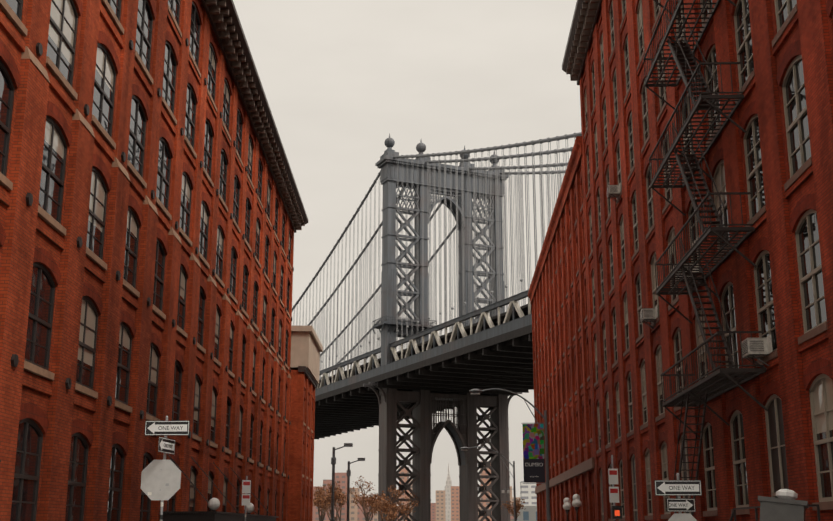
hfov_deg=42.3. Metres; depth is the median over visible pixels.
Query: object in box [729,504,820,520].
stoop railing
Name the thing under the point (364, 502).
tree
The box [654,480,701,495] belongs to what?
one way
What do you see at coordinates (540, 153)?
bridge cables
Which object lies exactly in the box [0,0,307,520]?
building
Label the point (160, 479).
stop sign
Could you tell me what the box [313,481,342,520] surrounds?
tree
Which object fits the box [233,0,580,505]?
sky
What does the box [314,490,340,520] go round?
tree
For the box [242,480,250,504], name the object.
parking pole signs
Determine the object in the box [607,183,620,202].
air conditioner
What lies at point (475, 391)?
street light
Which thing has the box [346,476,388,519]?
tree
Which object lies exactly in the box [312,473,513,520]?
skyline brick
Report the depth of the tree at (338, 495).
148.75 m
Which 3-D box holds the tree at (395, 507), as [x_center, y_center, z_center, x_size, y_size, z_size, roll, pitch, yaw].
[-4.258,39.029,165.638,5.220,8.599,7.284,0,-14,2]
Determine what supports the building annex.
on the ground
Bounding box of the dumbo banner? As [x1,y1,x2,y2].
[521,423,545,483]
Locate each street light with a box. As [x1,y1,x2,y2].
[460,446,515,520]
[469,388,550,520]
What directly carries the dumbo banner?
attached to the street light at (475, 391)
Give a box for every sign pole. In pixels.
[160,416,167,520]
[676,473,681,512]
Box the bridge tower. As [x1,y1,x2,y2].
[363,133,521,520]
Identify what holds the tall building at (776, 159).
on the ground
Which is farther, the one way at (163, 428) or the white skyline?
the white skyline
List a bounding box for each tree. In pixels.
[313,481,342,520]
[313,492,330,520]
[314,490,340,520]
[321,490,346,520]
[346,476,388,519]
[351,492,381,520]
[370,496,397,520]
[371,485,404,520]
[387,493,419,520]
[500,498,525,520]
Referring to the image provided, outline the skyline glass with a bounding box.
[517,506,536,520]
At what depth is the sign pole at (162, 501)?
21.45 m
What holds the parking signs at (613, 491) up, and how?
attached to the parking pole at (612, 467)
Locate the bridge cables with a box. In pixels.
[292,132,581,379]
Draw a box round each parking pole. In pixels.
[244,476,247,520]
[611,455,615,520]
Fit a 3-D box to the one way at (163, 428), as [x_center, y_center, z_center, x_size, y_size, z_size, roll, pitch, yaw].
[-5.049,3.392,21.788,0.910,0.300,0.008,0,-14,2]
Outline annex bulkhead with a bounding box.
[290,326,322,383]
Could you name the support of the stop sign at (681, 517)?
attached to the sign pole at (678, 476)
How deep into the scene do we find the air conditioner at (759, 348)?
27.77 m
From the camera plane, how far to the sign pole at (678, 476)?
21.23 m
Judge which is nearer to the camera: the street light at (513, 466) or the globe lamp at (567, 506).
the globe lamp at (567, 506)
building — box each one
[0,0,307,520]
[349,480,520,520]
[399,461,491,520]
[445,463,451,520]
[528,136,596,520]
[562,0,832,520]
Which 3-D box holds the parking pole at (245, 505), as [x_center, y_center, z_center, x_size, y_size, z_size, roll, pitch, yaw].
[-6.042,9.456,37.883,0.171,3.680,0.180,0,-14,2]
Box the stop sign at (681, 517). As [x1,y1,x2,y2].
[668,513,696,520]
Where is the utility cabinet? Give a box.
[758,489,808,520]
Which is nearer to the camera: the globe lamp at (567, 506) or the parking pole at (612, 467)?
the parking pole at (612, 467)
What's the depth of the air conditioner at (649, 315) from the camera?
43.04 m
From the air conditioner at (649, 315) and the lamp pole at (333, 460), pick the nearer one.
the air conditioner at (649, 315)
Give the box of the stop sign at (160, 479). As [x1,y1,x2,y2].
[141,460,180,499]
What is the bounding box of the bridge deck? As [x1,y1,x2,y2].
[314,290,533,438]
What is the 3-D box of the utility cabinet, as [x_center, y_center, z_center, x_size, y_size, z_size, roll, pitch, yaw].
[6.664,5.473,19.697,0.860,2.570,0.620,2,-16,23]
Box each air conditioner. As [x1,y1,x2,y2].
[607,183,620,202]
[640,306,657,328]
[677,264,698,280]
[741,335,772,368]
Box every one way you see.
[144,420,189,435]
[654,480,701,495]
[667,498,695,511]
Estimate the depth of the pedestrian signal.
31.25 m
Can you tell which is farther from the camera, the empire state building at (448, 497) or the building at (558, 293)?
the empire state building at (448, 497)
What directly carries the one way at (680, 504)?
attached to the sign pole at (678, 476)
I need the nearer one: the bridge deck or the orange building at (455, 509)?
the bridge deck
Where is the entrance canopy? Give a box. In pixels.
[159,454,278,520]
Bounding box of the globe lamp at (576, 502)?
[572,494,580,520]
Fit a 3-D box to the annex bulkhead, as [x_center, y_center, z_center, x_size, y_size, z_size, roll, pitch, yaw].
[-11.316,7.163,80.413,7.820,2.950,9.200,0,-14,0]
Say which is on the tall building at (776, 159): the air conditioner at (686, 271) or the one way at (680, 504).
the air conditioner at (686, 271)
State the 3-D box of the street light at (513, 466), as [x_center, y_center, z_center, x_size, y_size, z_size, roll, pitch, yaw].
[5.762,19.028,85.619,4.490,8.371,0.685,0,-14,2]
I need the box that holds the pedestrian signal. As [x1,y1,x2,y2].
[611,506,622,518]
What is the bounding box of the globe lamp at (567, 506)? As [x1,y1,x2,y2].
[563,498,571,520]
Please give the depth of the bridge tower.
256.01 m
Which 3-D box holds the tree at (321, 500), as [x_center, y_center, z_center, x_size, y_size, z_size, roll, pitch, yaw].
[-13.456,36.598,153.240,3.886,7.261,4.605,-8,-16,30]
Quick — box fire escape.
[643,0,767,515]
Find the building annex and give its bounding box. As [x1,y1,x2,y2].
[287,366,317,520]
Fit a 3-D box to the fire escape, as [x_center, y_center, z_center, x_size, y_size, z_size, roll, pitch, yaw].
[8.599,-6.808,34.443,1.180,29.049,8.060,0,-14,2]
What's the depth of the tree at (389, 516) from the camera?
151.53 m
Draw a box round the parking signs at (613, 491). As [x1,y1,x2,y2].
[608,469,618,502]
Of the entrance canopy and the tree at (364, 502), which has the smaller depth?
the entrance canopy
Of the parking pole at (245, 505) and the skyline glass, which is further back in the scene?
the skyline glass
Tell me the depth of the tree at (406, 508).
179.35 m
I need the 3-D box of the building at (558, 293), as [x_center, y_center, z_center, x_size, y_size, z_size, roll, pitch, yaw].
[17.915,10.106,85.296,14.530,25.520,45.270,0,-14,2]
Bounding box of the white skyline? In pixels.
[520,481,536,505]
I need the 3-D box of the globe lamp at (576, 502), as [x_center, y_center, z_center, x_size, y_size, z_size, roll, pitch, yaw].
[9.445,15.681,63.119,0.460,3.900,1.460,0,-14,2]
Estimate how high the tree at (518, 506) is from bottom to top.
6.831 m
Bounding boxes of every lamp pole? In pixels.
[331,443,352,520]
[346,458,364,520]
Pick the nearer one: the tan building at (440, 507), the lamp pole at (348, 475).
the lamp pole at (348, 475)

